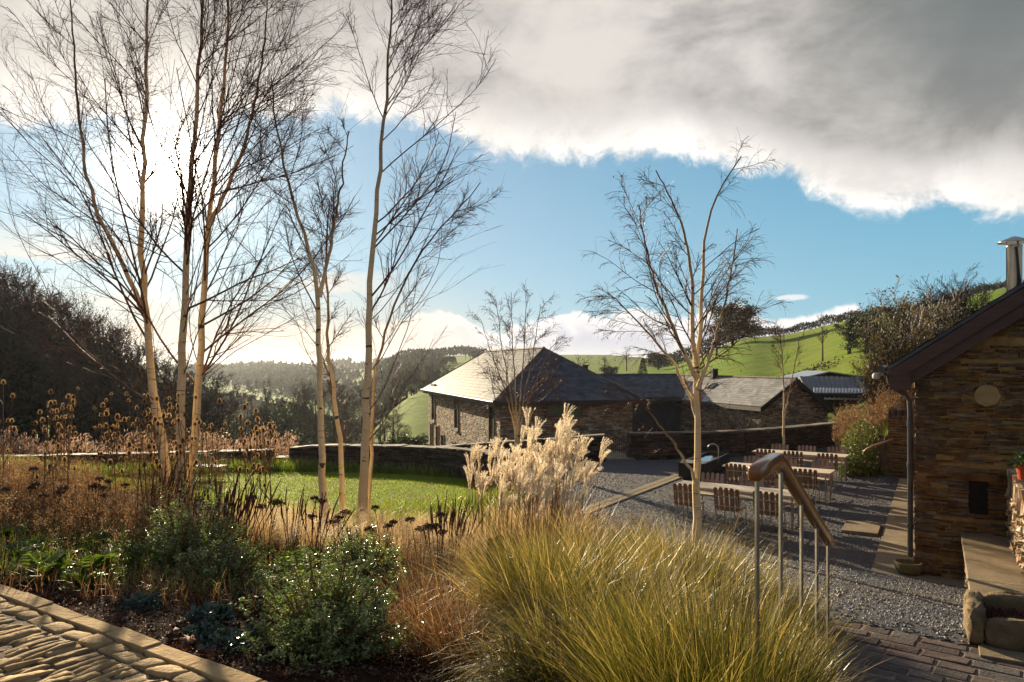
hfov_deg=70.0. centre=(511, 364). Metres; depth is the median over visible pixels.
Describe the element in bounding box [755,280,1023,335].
field hedge
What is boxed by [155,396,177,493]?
teasel
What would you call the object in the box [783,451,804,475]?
slatted chair
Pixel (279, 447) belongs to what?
reeds
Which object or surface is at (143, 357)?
beech tree
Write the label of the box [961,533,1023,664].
slab bench
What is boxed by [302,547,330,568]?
leafy perennial
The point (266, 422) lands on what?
oak tree
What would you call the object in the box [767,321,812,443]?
birch tree
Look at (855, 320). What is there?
ivy covered tree
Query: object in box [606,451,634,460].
gate slab
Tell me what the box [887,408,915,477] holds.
stub wall
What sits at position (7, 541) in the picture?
leafy perennial
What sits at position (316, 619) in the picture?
glossy shrub
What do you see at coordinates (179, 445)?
teasel
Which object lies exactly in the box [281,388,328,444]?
oak tree
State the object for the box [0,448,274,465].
garden wall
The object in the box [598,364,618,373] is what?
evergreen tree
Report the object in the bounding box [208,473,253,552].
red spike plant
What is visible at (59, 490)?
dark seedhead
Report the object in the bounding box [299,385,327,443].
bare tree
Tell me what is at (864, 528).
stepping slab
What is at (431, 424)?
window
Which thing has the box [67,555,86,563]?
leafy perennial
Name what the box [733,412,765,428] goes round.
bare shrub
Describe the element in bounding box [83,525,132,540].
leafy perennial
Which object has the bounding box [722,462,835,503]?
outdoor table
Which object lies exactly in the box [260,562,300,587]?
leafy perennial
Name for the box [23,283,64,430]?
oak tree
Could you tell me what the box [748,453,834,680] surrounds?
handrail
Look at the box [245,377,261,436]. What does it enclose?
bare tree
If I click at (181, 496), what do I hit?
red spike plant
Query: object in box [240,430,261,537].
teasel
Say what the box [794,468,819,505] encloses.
slatted chair
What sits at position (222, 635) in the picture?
blue leaved plant
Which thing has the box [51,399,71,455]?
teasel
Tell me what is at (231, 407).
oak tree
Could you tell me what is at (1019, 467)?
flower pot
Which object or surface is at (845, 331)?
ivy covered tree
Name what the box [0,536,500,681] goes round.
leaf litter
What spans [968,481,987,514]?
slit window
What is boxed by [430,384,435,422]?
window
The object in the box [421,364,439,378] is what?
oak tree
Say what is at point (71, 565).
leafy perennial
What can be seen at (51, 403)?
teasel
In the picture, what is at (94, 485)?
dark seedhead
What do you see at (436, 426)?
window
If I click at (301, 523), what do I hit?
feather grass
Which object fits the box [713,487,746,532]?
slatted chair
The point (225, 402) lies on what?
bare tree
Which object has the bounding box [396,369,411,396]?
oak tree
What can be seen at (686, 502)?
slatted chair
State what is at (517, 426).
birch tree
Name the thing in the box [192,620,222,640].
blue leaved plant
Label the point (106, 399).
teasel
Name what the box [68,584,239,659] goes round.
bed stones
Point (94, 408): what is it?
teasel
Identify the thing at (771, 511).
slatted chair
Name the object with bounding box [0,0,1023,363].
sky
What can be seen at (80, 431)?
ivy covered tree
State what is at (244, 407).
teasel
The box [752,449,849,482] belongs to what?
outdoor table
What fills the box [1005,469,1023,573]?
rubble wall
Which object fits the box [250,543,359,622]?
glossy shrub
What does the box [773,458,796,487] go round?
slatted chair
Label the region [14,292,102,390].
beech tree
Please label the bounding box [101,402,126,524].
teasel
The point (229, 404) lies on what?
oak tree
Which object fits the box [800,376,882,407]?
farm shed
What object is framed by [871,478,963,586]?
slab path
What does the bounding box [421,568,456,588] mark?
leafy perennial
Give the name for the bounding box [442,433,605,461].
courtyard wall
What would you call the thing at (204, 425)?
teasel
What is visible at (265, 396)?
bare tree
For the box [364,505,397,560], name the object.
dark seedhead
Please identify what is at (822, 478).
slatted chair
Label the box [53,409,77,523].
teasel
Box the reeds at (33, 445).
[0,428,200,454]
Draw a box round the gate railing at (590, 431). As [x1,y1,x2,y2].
[586,430,626,453]
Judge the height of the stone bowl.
0.185 m
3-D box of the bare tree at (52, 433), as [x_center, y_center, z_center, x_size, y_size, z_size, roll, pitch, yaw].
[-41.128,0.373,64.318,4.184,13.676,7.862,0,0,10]
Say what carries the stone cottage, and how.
on the ground at (760, 360)
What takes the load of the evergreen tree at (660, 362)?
on the ground at (760, 360)
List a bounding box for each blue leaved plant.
[117,589,163,612]
[180,623,206,640]
[183,600,235,624]
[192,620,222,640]
[194,625,256,656]
[228,585,265,607]
[234,624,272,644]
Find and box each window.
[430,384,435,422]
[430,422,432,445]
[435,425,438,445]
[441,433,443,445]
[453,399,458,431]
[488,406,494,441]
[545,405,583,418]
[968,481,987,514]
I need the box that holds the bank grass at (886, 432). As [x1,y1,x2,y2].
[835,408,903,475]
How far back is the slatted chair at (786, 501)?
15.68 m
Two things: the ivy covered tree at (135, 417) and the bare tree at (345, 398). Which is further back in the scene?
the bare tree at (345, 398)
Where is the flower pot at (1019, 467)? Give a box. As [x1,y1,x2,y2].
[1008,451,1023,479]
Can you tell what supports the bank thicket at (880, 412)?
on the ground at (760, 360)
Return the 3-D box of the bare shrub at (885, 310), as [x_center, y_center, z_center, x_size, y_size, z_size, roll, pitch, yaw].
[17.871,-1.114,32.711,4.433,5.836,5.396,0,0,-38]
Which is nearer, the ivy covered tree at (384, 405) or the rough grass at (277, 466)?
the rough grass at (277, 466)
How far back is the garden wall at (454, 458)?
23.21 m
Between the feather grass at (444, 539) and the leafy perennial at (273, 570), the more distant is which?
the feather grass at (444, 539)
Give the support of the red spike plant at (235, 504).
on the ground at (760, 360)
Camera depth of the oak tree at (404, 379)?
188.77 m
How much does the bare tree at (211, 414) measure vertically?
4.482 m
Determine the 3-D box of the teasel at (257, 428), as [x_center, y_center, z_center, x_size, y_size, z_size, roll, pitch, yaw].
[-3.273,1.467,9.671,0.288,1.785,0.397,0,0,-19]
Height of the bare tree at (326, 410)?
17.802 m
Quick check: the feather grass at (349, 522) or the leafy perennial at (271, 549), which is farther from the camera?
the feather grass at (349, 522)
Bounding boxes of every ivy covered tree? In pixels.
[0,286,67,446]
[0,320,57,438]
[4,320,55,424]
[23,351,59,436]
[34,322,136,452]
[47,359,138,452]
[113,394,191,450]
[166,381,224,434]
[173,413,231,449]
[225,413,268,447]
[251,391,306,456]
[260,396,288,423]
[276,392,317,445]
[324,406,360,443]
[382,404,389,414]
[417,433,428,445]
[832,308,861,354]
[847,301,888,351]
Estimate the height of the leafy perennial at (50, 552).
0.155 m
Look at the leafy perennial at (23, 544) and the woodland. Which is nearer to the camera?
the leafy perennial at (23, 544)
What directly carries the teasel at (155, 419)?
on the ground at (760, 360)
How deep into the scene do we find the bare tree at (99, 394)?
48.10 m
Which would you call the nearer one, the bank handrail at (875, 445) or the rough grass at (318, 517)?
the rough grass at (318, 517)
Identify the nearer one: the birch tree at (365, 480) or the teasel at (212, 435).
the birch tree at (365, 480)
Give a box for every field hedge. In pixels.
[372,345,486,375]
[645,324,766,366]
[751,356,854,376]
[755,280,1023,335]
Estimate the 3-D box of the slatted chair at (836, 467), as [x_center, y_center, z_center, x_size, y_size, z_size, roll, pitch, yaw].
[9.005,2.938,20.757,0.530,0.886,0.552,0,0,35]
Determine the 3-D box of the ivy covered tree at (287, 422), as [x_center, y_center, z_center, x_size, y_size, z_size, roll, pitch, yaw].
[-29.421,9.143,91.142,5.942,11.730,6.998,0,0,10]
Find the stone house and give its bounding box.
[420,347,644,454]
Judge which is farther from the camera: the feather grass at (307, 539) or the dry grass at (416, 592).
the feather grass at (307, 539)
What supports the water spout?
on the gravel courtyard
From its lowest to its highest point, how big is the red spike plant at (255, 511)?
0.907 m
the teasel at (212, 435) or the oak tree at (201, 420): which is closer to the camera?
the teasel at (212, 435)
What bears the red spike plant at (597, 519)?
on the ground at (760, 360)
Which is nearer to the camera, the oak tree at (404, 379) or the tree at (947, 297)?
the tree at (947, 297)
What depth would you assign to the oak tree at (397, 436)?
72.59 m
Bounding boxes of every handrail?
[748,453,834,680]
[861,438,893,452]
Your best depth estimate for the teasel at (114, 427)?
12.53 m
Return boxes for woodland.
[144,351,442,445]
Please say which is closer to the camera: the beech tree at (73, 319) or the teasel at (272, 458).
the teasel at (272, 458)
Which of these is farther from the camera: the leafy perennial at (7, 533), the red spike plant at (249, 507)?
the red spike plant at (249, 507)
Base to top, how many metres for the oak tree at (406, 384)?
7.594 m
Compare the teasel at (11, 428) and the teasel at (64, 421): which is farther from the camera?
the teasel at (64, 421)
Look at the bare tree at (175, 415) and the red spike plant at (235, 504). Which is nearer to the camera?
the red spike plant at (235, 504)
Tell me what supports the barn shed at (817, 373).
on the ground at (760, 360)
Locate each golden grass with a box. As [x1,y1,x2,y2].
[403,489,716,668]
[412,540,766,681]
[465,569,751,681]
[475,516,764,652]
[492,533,919,681]
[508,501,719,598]
[575,509,840,658]
[577,518,691,559]
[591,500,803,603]
[597,598,871,681]
[611,597,784,650]
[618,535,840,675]
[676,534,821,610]
[742,567,853,641]
[754,622,863,681]
[768,624,843,676]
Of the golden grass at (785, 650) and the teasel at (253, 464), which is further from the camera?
the teasel at (253, 464)
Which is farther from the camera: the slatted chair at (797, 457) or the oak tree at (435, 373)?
the oak tree at (435, 373)
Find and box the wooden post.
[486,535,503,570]
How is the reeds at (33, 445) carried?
on the ground at (760, 360)
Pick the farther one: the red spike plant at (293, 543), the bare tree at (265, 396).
the bare tree at (265, 396)
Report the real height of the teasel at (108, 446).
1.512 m
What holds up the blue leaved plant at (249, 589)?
on the ground at (760, 360)
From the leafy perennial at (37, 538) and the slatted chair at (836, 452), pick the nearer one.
the leafy perennial at (37, 538)
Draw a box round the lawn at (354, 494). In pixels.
[8,472,493,512]
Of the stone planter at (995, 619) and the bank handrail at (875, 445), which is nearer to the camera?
the stone planter at (995, 619)
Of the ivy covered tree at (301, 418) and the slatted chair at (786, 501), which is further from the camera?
the ivy covered tree at (301, 418)
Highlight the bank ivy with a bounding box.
[838,417,879,476]
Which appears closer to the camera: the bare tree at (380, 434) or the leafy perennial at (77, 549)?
the leafy perennial at (77, 549)
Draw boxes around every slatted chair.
[673,483,704,523]
[700,472,723,515]
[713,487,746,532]
[725,463,749,483]
[734,476,763,517]
[742,456,761,475]
[753,491,785,537]
[756,449,774,458]
[763,472,778,498]
[770,479,797,525]
[771,443,788,457]
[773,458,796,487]
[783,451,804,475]
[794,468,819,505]
[798,445,815,462]
[808,460,833,498]
[817,453,839,484]
[827,447,846,478]
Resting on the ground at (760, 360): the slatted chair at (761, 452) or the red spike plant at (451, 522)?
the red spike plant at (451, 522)
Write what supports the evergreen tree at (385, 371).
on the ground at (760, 360)
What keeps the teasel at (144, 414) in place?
on the ground at (760, 360)
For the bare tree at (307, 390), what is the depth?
137.43 m
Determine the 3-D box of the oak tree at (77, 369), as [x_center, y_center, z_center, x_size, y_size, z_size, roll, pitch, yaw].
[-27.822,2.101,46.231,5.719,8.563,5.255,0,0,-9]
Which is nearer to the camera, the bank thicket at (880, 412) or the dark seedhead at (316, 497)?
the dark seedhead at (316, 497)
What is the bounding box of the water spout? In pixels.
[707,443,718,472]
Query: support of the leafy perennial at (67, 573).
on the ground at (760, 360)
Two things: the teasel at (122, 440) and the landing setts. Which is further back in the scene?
the teasel at (122, 440)
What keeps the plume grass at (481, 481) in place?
on the ground at (760, 360)
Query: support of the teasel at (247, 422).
on the ground at (760, 360)
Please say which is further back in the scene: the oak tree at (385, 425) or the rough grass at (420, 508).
the oak tree at (385, 425)
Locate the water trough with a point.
(709, 462)
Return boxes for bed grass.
[0,510,484,629]
[220,504,477,567]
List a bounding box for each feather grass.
[225,489,283,540]
[241,492,324,556]
[277,493,355,547]
[290,497,366,558]
[325,497,384,543]
[350,498,416,544]
[367,504,431,560]
[388,514,474,580]
[394,505,454,554]
[411,504,449,540]
[424,512,484,570]
[435,509,469,548]
[446,518,525,574]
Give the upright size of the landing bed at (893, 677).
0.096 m
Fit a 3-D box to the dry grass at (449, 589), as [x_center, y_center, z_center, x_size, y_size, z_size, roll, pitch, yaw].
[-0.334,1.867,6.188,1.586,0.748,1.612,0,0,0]
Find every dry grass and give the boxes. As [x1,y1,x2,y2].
[353,548,485,624]
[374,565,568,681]
[402,541,526,616]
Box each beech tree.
[0,265,37,435]
[0,269,37,296]
[0,269,80,450]
[0,276,93,451]
[0,295,63,453]
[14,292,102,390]
[20,325,104,451]
[46,296,129,452]
[72,304,142,366]
[73,347,167,441]
[85,377,174,449]
[86,318,144,361]
[127,340,173,378]
[132,341,162,376]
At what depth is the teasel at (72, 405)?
10.22 m
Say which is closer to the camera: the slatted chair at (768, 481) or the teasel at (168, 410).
the teasel at (168, 410)
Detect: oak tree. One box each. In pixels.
[0,265,70,326]
[0,290,47,389]
[0,301,51,451]
[1,260,24,300]
[11,331,117,450]
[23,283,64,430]
[24,355,130,452]
[45,292,99,438]
[70,341,144,450]
[71,352,146,449]
[81,314,147,381]
[91,321,139,363]
[106,387,174,447]
[109,341,177,429]
[121,333,161,375]
[130,358,194,400]
[139,357,227,440]
[139,383,205,440]
[155,370,229,441]
[160,371,255,439]
[164,398,215,445]
[172,408,225,440]
[204,383,247,436]
[218,386,244,436]
[249,408,291,453]
[250,384,285,429]
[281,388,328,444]
[287,385,316,449]
[329,394,357,425]
[336,388,360,443]
[344,386,381,437]
[373,417,399,443]
[374,408,411,438]
[385,423,410,438]
[386,377,406,406]
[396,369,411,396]
[402,372,419,396]
[406,368,421,394]
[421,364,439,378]
[428,367,442,376]
[440,363,455,372]
[574,354,591,364]
[597,355,609,366]
[674,350,682,366]
[708,319,725,354]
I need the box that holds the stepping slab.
[841,520,880,535]
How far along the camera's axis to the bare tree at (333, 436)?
77.36 m
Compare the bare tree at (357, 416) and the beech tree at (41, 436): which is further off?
the bare tree at (357, 416)
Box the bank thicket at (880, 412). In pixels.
[831,373,914,452]
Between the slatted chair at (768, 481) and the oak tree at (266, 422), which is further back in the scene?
the oak tree at (266, 422)
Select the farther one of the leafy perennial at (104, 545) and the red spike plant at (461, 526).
the red spike plant at (461, 526)
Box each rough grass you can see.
[0,454,525,497]
[215,497,484,552]
[336,483,530,528]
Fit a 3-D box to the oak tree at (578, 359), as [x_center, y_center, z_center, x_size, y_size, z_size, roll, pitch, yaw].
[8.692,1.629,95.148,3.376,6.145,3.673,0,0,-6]
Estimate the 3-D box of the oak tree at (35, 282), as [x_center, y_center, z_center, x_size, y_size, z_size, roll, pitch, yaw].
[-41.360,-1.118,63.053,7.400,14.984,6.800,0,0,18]
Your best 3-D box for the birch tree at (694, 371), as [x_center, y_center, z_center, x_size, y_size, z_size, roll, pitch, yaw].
[3.041,-0.548,13.414,4.546,7.936,3.230,0,0,-21]
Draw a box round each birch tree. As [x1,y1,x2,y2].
[0,0,389,509]
[230,0,511,532]
[465,278,573,451]
[576,127,789,544]
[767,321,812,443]
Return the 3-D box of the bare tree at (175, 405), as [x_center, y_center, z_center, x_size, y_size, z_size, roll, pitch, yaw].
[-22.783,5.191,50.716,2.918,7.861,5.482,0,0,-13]
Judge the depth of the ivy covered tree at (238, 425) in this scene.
49.20 m
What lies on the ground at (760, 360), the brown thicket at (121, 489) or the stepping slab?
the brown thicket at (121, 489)
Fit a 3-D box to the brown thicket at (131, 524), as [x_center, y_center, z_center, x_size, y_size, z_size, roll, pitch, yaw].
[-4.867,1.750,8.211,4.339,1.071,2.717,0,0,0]
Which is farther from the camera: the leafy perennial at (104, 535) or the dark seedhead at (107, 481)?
the dark seedhead at (107, 481)
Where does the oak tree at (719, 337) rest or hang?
on the ground at (760, 360)
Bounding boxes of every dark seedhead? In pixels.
[0,466,40,537]
[38,485,69,542]
[86,476,109,529]
[99,479,129,523]
[245,495,285,564]
[307,495,326,556]
[327,509,351,554]
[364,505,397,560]
[404,517,436,586]
[431,512,447,582]
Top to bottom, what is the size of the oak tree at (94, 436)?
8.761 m
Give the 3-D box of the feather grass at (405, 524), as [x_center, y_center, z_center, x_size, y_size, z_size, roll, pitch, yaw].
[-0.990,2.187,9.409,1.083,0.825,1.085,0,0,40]
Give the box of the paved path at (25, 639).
[0,597,208,681]
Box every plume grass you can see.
[436,442,548,561]
[448,460,574,569]
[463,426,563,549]
[475,403,620,551]
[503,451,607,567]
[531,435,632,555]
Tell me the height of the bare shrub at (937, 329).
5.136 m
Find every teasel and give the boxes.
[0,379,16,517]
[0,418,10,482]
[31,415,58,530]
[37,409,62,530]
[41,400,63,521]
[48,390,75,481]
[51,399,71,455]
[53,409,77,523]
[53,418,71,485]
[55,394,74,489]
[56,415,67,467]
[58,387,79,470]
[92,406,116,514]
[94,392,112,471]
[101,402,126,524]
[101,419,116,473]
[107,423,120,483]
[110,420,121,478]
[113,416,130,493]
[125,392,152,528]
[127,399,152,515]
[141,399,170,502]
[146,393,170,519]
[146,421,156,507]
[151,408,169,466]
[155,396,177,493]
[167,396,193,504]
[173,395,196,506]
[175,393,200,514]
[187,435,204,503]
[196,418,216,518]
[200,427,216,511]
[209,422,225,482]
[210,423,228,483]
[216,398,247,522]
[238,447,256,541]
[239,426,255,503]
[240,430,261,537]
[242,402,261,510]
[252,445,265,509]
[253,408,275,515]
[255,431,277,509]
[256,425,275,537]
[256,426,271,528]
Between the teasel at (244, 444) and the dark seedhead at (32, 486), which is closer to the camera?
the dark seedhead at (32, 486)
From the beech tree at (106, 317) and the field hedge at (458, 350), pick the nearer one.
the beech tree at (106, 317)
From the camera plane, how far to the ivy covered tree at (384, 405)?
160.46 m
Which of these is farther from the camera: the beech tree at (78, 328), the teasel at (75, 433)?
the beech tree at (78, 328)
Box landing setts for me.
[806,608,1023,681]
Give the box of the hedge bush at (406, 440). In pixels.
[377,432,429,445]
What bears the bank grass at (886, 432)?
on the ground at (760, 360)
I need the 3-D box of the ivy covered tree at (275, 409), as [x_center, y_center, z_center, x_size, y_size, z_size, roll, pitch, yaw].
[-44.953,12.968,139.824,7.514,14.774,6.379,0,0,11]
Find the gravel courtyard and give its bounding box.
[520,445,966,643]
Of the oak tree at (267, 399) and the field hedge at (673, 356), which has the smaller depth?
the oak tree at (267, 399)
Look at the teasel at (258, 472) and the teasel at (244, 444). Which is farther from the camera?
the teasel at (258, 472)
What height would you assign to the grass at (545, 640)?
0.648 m
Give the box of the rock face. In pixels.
[862,434,888,475]
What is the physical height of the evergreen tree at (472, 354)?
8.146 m
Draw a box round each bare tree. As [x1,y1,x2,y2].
[0,253,40,319]
[0,360,31,380]
[34,294,72,443]
[37,337,131,452]
[70,350,127,445]
[100,320,140,443]
[119,377,150,451]
[157,353,217,425]
[160,385,202,446]
[164,397,192,446]
[175,371,236,432]
[186,395,217,428]
[190,400,223,431]
[200,410,234,448]
[202,370,254,435]
[205,392,245,440]
[224,377,250,432]
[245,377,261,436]
[250,407,278,445]
[250,415,283,453]
[260,378,278,410]
[293,381,317,444]
[299,380,324,442]
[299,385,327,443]
[301,390,315,444]
[317,383,345,443]
[323,381,331,443]
[336,391,362,443]
[339,387,353,428]
[352,382,380,432]
[373,406,396,443]
[439,359,447,375]
[623,347,631,370]
[814,314,831,360]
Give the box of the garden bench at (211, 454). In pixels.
[186,453,227,475]
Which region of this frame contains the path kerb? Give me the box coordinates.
[0,584,267,681]
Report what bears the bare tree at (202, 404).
on the ground at (760, 360)
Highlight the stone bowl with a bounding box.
[894,558,922,575]
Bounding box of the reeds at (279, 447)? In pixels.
[198,422,299,455]
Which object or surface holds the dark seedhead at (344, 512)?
on the ground at (760, 360)
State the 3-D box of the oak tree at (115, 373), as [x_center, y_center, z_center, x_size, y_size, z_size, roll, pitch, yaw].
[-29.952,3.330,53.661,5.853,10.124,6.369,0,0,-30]
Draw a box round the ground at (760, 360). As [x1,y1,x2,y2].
[0,288,1005,681]
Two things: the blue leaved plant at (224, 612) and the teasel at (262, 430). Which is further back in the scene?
the teasel at (262, 430)
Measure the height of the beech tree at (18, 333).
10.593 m
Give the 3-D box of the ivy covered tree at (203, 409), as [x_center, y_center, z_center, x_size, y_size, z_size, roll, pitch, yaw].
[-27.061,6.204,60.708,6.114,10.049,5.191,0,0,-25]
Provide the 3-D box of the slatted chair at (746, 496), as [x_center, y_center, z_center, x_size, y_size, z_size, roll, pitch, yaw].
[5.218,2.938,16.144,0.530,0.886,0.552,0,0,34]
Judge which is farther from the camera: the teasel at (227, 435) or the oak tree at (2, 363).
the oak tree at (2, 363)
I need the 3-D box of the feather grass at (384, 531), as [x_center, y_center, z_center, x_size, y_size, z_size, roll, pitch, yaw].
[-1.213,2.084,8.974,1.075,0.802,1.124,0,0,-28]
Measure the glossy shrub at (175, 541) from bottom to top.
1.116 m
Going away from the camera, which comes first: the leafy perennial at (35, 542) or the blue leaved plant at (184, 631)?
the blue leaved plant at (184, 631)
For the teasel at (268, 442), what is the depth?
9.47 m
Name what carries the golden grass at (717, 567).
on the ground at (760, 360)
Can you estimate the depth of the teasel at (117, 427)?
10.50 m
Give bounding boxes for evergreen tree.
[377,368,388,374]
[441,356,448,365]
[447,355,456,362]
[468,347,480,357]
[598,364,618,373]
[644,351,669,369]
[708,292,761,344]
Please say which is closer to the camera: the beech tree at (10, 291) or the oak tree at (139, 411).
the oak tree at (139, 411)
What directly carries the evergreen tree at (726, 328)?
on the ground at (760, 360)
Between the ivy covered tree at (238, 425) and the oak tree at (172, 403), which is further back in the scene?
the oak tree at (172, 403)
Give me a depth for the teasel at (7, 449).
9.26 m
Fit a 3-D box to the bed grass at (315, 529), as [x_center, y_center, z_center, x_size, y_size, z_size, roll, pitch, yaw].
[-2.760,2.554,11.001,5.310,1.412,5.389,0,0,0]
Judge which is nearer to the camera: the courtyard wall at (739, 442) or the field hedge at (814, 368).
the courtyard wall at (739, 442)
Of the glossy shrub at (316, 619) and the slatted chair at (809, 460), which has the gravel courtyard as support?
the slatted chair at (809, 460)
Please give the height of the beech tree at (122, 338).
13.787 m
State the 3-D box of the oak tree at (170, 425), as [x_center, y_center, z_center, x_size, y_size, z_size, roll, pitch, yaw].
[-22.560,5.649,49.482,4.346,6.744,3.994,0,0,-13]
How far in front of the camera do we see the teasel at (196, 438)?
10.48 m
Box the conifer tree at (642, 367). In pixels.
[637,357,647,373]
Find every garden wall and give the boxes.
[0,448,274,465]
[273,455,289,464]
[289,444,521,488]
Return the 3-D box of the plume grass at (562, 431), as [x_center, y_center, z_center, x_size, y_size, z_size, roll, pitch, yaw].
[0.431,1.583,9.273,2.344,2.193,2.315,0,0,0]
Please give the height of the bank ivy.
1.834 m
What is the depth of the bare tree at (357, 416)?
89.93 m
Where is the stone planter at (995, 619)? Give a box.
[963,589,1023,651]
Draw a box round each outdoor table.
[672,480,798,532]
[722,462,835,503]
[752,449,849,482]
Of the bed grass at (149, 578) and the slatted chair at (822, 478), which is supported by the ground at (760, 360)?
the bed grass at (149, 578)
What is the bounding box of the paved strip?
[574,474,682,515]
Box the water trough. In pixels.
[679,452,729,481]
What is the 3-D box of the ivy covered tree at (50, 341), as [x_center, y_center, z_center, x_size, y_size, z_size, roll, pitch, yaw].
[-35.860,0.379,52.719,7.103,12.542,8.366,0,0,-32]
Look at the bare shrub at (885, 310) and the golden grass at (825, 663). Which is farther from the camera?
the bare shrub at (885, 310)
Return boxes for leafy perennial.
[0,523,25,538]
[0,543,39,560]
[0,551,32,575]
[3,561,19,572]
[5,536,19,544]
[8,525,31,536]
[8,540,30,549]
[8,549,81,582]
[16,538,47,552]
[18,533,57,549]
[25,525,56,535]
[33,555,77,569]
[41,532,74,542]
[41,545,86,557]
[42,550,67,555]
[54,536,87,549]
[56,569,105,591]
[67,548,125,576]
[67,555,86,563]
[74,531,117,545]
[75,543,103,552]
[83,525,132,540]
[83,548,129,556]
[100,542,150,552]
[102,539,132,551]
[108,556,136,575]
[125,545,167,573]
[250,547,277,561]
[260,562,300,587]
[273,549,313,569]
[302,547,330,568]
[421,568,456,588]
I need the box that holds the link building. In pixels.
[581,365,685,431]
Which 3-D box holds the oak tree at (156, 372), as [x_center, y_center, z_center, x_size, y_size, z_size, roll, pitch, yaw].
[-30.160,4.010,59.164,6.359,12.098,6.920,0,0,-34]
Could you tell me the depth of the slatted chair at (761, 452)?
21.57 m
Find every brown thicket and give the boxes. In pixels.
[0,447,106,534]
[0,474,229,564]
[84,463,185,540]
[117,420,234,519]
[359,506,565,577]
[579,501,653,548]
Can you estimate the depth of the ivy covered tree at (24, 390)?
46.68 m
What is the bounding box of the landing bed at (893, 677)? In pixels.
[806,618,1023,681]
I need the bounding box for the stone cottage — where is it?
[872,236,1023,579]
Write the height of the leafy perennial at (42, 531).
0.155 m
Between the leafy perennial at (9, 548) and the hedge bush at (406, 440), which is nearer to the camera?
the leafy perennial at (9, 548)
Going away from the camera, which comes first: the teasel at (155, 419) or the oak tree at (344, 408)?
the teasel at (155, 419)
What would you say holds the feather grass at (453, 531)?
on the ground at (760, 360)
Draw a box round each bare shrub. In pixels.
[709,402,746,429]
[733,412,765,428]
[842,275,982,400]
[844,339,912,418]
[848,312,934,408]
[882,279,980,350]
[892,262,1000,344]
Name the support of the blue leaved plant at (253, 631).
on the ground at (760, 360)
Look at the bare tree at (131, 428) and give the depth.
57.06 m
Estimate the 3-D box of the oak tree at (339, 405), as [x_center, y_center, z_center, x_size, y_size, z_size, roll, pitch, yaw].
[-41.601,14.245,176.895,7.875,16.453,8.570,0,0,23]
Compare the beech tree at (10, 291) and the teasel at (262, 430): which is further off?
the beech tree at (10, 291)
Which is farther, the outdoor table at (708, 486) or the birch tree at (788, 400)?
the birch tree at (788, 400)
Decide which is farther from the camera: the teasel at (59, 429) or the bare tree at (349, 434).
the bare tree at (349, 434)
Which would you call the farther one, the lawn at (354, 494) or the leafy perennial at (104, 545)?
the lawn at (354, 494)
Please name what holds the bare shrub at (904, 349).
on the ground at (760, 360)
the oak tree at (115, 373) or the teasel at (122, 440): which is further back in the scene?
the oak tree at (115, 373)
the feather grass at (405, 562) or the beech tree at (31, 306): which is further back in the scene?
the beech tree at (31, 306)
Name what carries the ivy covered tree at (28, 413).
on the ground at (760, 360)
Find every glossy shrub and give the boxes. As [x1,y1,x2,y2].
[104,474,266,576]
[161,529,275,591]
[229,541,426,676]
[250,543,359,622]
[313,516,411,601]
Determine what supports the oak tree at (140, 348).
on the ground at (760, 360)
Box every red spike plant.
[139,452,182,516]
[150,456,191,517]
[158,469,212,532]
[175,476,222,535]
[191,472,254,538]
[205,473,253,543]
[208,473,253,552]
[226,479,258,547]
[227,479,280,550]
[280,484,308,553]
[301,492,354,567]
[424,489,473,569]
[431,494,478,567]
[437,498,485,556]
[573,508,602,532]
[576,500,611,544]
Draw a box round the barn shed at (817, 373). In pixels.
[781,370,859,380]
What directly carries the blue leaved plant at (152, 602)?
on the ground at (760, 360)
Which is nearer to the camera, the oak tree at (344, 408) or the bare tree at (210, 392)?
the bare tree at (210, 392)
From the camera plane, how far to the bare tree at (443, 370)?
228.84 m
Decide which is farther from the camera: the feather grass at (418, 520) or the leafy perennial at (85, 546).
the feather grass at (418, 520)
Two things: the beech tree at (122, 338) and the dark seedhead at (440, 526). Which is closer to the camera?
the dark seedhead at (440, 526)
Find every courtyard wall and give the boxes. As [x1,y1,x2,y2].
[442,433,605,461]
[626,421,838,459]
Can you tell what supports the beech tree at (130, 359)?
on the ground at (760, 360)
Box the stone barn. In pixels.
[648,369,836,430]
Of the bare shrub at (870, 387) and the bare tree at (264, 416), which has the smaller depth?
the bare shrub at (870, 387)

